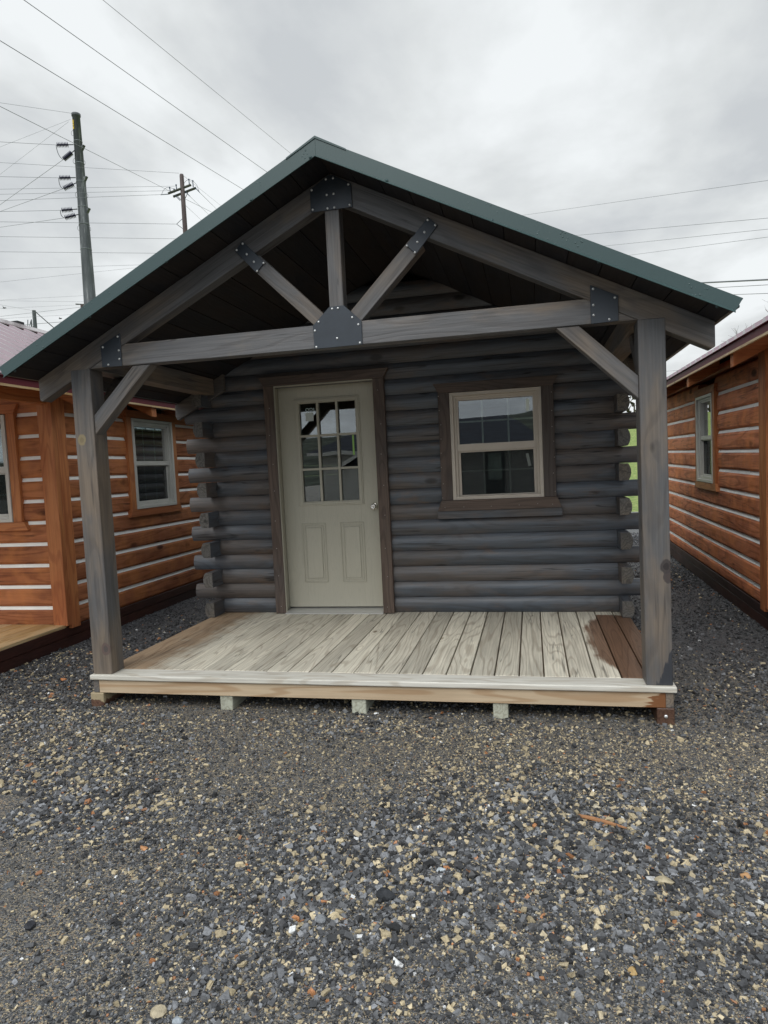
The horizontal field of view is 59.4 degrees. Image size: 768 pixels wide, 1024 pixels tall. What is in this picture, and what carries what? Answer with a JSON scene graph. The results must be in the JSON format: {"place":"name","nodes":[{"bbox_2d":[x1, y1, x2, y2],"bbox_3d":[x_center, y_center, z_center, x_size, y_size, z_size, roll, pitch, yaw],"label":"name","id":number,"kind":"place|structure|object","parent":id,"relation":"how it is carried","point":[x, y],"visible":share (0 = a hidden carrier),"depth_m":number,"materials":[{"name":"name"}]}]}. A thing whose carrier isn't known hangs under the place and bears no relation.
{"place":"outdoors","nodes":[
{"label":"outdoors","id":0,"kind":"place"},
{"bbox_2d":[0,40,241,188],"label":"power line","id":1,"kind":"object","parent":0,"point":[109,107],"visible":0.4,"depth_m":14.96,"materials":[{"name":"grey metal"}]},
{"bbox_2d":[24,0,266,171],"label":"power line","id":2,"kind":"object","parent":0,"point":[132,76],"visible":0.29,"depth_m":15.11,"materials":[{"name":"grey metal"}]},
{"bbox_2d":[103,0,289,152],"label":"power line","id":3,"kind":"object","parent":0,"point":[186,68],"visible":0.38,"depth_m":17.91,"materials":[{"name":"grey metal"}]},
{"bbox_2d":[0,512,767,1023],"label":"ground","id":4,"kind":"structure","parent":0,"point":[8,802],"depth_m":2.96,"materials":[{"name":"grey gravel"}]},
{"bbox_2d":[1,881,15,889],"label":"stone","id":5,"kind":"object","parent":4,"relation":"on","point":[10,884],"visible":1,"depth_m":2.51,"materials":[{"name":"grey stone"}]},
{"bbox_2d":[23,920,35,930],"bbox_3d":[-1.196,1.400,2.273,0.038,0.023,0.050,-4,4,-15],"label":"stone","id":6,"kind":"object","parent":4,"relation":"on","point":[29,925],"visible":1,"depth_m":2.27,"materials":[{"name":"grey stone"}]},
{"bbox_2d":[0,318,216,673],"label":"log cabin","id":7,"kind":"object","parent":4,"relation":"on","point":[44,607],"visible":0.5,"depth_m":6.27,"materials":[{"name":"orange wood"}]},
{"bbox_2d":[0,415,13,522],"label":"window","id":8,"kind":"structure","parent":7,"relation":"in","point":[6,509],"depth_m":6.15,"materials":[{"name":"grey plastic"}]},
{"bbox_2d":[131,418,176,508],"bbox_3d":[-2.629,-0.547,7.643,0.082,0.980,0.830,-2,4,12],"label":"window","id":9,"kind":"structure","parent":7,"relation":"in","point":[152,440],"depth_m":7.70,"materials":[{"name":"grey plastic"}]},
{"bbox_2d":[140,845,147,850],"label":"stone","id":10,"kind":"object","parent":4,"relation":"on","point":[143,848],"visible":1,"depth_m":2.72,"materials":[{"name":"orange stone"}]},
{"bbox_2d":[150,1004,166,1018],"bbox_3d":[-0.629,1.396,1.878,0.046,0.024,0.039,-4,4,-16],"label":"stone","id":11,"kind":"object","parent":4,"relation":"on","point":[158,1011],"visible":1,"depth_m":1.87,"materials":[{"name":"beige stone"}]},
{"bbox_2d":[172,1016,183,1023],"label":"stone","id":12,"kind":"object","parent":4,"relation":"on","point":[177,1020],"visible":1,"depth_m":1.84,"materials":[{"name":"grey stone"}]},
{"bbox_2d":[316,914,325,923],"bbox_3d":[-0.212,1.353,2.235,0.048,0.029,0.032,0,5,36],"label":"stone","id":13,"kind":"object","parent":4,"relation":"on","point":[320,918],"visible":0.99,"depth_m":2.23,"materials":[{"name":"grey stone"}]},
{"bbox_2d":[0,136,742,724],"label":"log cabin","id":14,"kind":"object","parent":4,"relation":"on","point":[440,382],"visible":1,"depth_m":5.09,"materials":[{"name":"grey wood"}]},
{"bbox_2d":[278,382,382,606],"bbox_3d":[-0.480,-0.137,6.087,0.908,2.012,0.105,-2,4,12],"label":"door","id":15,"kind":"structure","parent":14,"relation":"in","point":[334,554],"depth_m":6.11,"materials":[{"name":"beige paint"}]},
{"bbox_2d":[449,386,543,499],"bbox_3d":[0.945,-0.567,5.661,0.756,0.905,0.081,-2,4,12],"label":"window","id":16,"kind":"structure","parent":14,"relation":"in","point":[537,444],"depth_m":5.65,"materials":[{"name":"beige plastic"}]},
{"bbox_2d":[376,887,395,901],"bbox_3d":[0.007,1.329,2.338,0.074,0.045,0.052,0,5,41],"label":"stone","id":17,"kind":"object","parent":4,"relation":"on","point":[384,894],"visible":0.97,"depth_m":2.32,"materials":[{"name":"grey stone"}]},
{"bbox_2d":[436,867,445,871],"bbox_3d":[0.211,1.318,2.481,0.038,0.020,0.028,-4,4,-23],"label":"stone","id":18,"kind":"object","parent":4,"relation":"on","point":[441,869],"visible":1,"depth_m":2.47,"materials":[{"name":"white stone"}]},
{"bbox_2d":[578,814,626,828],"bbox_3d":[0.890,1.260,2.746,0.198,0.007,0.019,0,4,34],"label":"wood splinter","id":19,"kind":"object","parent":4,"relation":"on","point":[604,821],"visible":1,"depth_m":2.75,"materials":[{"name":"orange wood"}]},
{"bbox_2d":[628,966,636,975],"bbox_3d":[0.719,1.328,1.948,0.024,0.018,0.034,-3,4,3],"label":"stone","id":20,"kind":"object","parent":4,"relation":"on","point":[632,969],"visible":1,"depth_m":1.94,"materials":[{"name":"beige stone"}]},
{"bbox_2d":[654,875,674,884],"bbox_3d":[0.977,1.288,2.347,0.068,0.033,0.043,-1,4,30],"label":"stone","id":21,"kind":"object","parent":4,"relation":"on","point":[662,879],"visible":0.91,"depth_m":2.34,"materials":[{"name":"beige stone"}]},
{"bbox_2d":[667,315,767,629],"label":"log cabin","id":22,"kind":"object","parent":4,"relation":"on","point":[717,409],"visible":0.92,"depth_m":6.67,"materials":[{"name":"orange wood"}]},
{"bbox_2d":[695,393,712,482],"bbox_3d":[3.560,-0.806,7.412,0.082,0.950,0.743,-2,4,13],"label":"window","id":23,"kind":"structure","parent":22,"relation":"in","point":[703,404],"depth_m":7.62,"materials":[{"name":"grey plastic"}]},
{"bbox_2d":[740,872,750,878],"bbox_3d":[1.266,1.274,2.360,0.038,0.022,0.025,0,5,41],"label":"stone","id":24,"kind":"object","parent":4,"relation":"on","point":[746,874],"visible":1,"depth_m":2.35,"materials":[{"name":"orange stone"}]},
{"bbox_2d":[0,0,767,412],"label":"sky","id":25,"kind":"structure","parent":0,"point":[522,107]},
{"bbox_2d":[316,429,637,511],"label":"grass hill","id":26,"kind":"structure","parent":0,"point":[633,466],"depth_m":36.73,"materials":[{"name":"green plant"}]},
{"bbox_2d":[32,310,53,327],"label":"utility pole","id":27,"kind":"object","parent":26,"relation":"on","point":[34,320],"visible":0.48,"depth_m":83.50,"materials":[{"name":"wood"}]},
{"bbox_2d":[56,112,95,304],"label":"transmission pole","id":28,"kind":"object","parent":26,"relation":"on","point":[88,281],"visible":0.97,"depth_m":41.12,"materials":[{"name":"metal"}]},
{"bbox_2d":[0,210,59,211],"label":"power line","id":29,"kind":"object","parent":28,"relation":"attached to","point":[43,210],"visible":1,"depth_m":40.49,"materials":[{"name":"grey metal"}]},
{"bbox_2d":[0,161,60,204],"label":"power line","id":30,"kind":"object","parent":28,"relation":"attached to","point":[31,182],"visible":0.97,"depth_m":45.75,"materials":[{"name":"grey metal"}]},
{"bbox_2d":[0,236,165,238],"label":"power line","id":31,"kind":"object","parent":28,"relation":"attached to","point":[79,237],"visible":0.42,"depth_m":44.25,"materials":[{"name":"grey metal"}]},
{"bbox_2d":[162,174,199,232],"bbox_3d":[-9.846,-8.449,34.258,1.902,16.980,0.368,-3,4,-9],"label":"utility pole","id":32,"kind":"object","parent":26,"relation":"on","point":[181,189],"visible":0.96,"depth_m":33.75,"materials":[{"name":"grey"}]},
{"bbox_2d":[0,194,167,200],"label":"power line","id":33,"kind":"object","parent":32,"relation":"attached to","point":[84,197],"visible":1,"depth_m":32.17,"materials":[{"name":"grey metal"}]},
{"bbox_2d":[0,106,168,190],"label":"power line","id":34,"kind":"object","parent":32,"relation":"attached to","point":[84,148],"visible":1,"depth_m":22.63,"materials":[{"name":"grey metal"}]},
{"bbox_2d":[0,162,169,172],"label":"power line","id":35,"kind":"object","parent":32,"relation":"attached to","point":[85,167],"visible":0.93,"depth_m":32.11,"materials":[{"name":"grey metal"}]},
{"bbox_2d":[39,222,145,223],"bbox_3d":[-16.189,-13.546,31.483,12.538,0.956,0.016,-4,4,-22],"label":"power line","id":36,"kind":"object","parent":32,"relation":"attached to","point":[67,222],"visible":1,"depth_m":31.94,"materials":[{"name":"grey metal"}]},
{"bbox_2d":[31,186,159,188],"bbox_3d":[-16.162,-15.098,31.427,12.538,1.573,0.012,-4,4,-22],"label":"power line","id":37,"kind":"object","parent":32,"relation":"attached to","point":[93,187],"visible":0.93,"depth_m":32.32,"materials":[{"name":"grey metal"}]},
{"bbox_2d":[29,190,169,193],"bbox_3d":[-16.227,-14.864,31.423,12.045,1.553,0.012,-4,4,-22],"label":"power line","id":38,"kind":"object","parent":32,"relation":"attached to","point":[83,192],"visible":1,"depth_m":32.15,"materials":[{"name":"grey metal"}]},
{"bbox_2d":[627,395,635,411],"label":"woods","id":39,"kind":"object","parent":26,"relation":"on","point":[632,404],"visible":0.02,"depth_m":108.83,"materials":[{"name":"plant"}]},
{"bbox_2d":[528,180,767,214],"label":"power line","id":40,"kind":"object","parent":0,"point":[668,194],"visible":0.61,"depth_m":26.39,"materials":[{"name":"grey metal"}]},
{"bbox_2d":[576,218,764,235],"bbox_3d":[11.894,-13.367,31.926,0.014,10.284,34.212,-3,4,-10],"label":"power line","id":41,"kind":"object","parent":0,"point":[676,226],"visible":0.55,"depth_m":28.22,"materials":[{"name":"grey metal"}]},
{"bbox_2d":[608,229,765,245],"bbox_3d":[12.884,-12.765,31.653,0.012,9.282,32.504,-3,4,-4],"label":"power line","id":42,"kind":"object","parent":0,"point":[687,237],"visible":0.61,"depth_m":28.40,"materials":[{"name":"grey metal"}]},
{"bbox_2d":[634,237,765,254],"bbox_3d":[13.572,-12.268,31.443,0.012,8.312,31.486,-3,4,1],"label":"power line","id":43,"kind":"object","parent":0,"point":[704,245],"visible":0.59,"depth_m":28.51,"materials":[{"name":"grey metal"}]},
{"bbox_2d":[702,279,767,282],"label":"power line","id":44,"kind":"object","parent":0,"point":[737,281],"visible":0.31,"depth_m":27.63,"materials":[{"name":"grey metal"}]}
]}

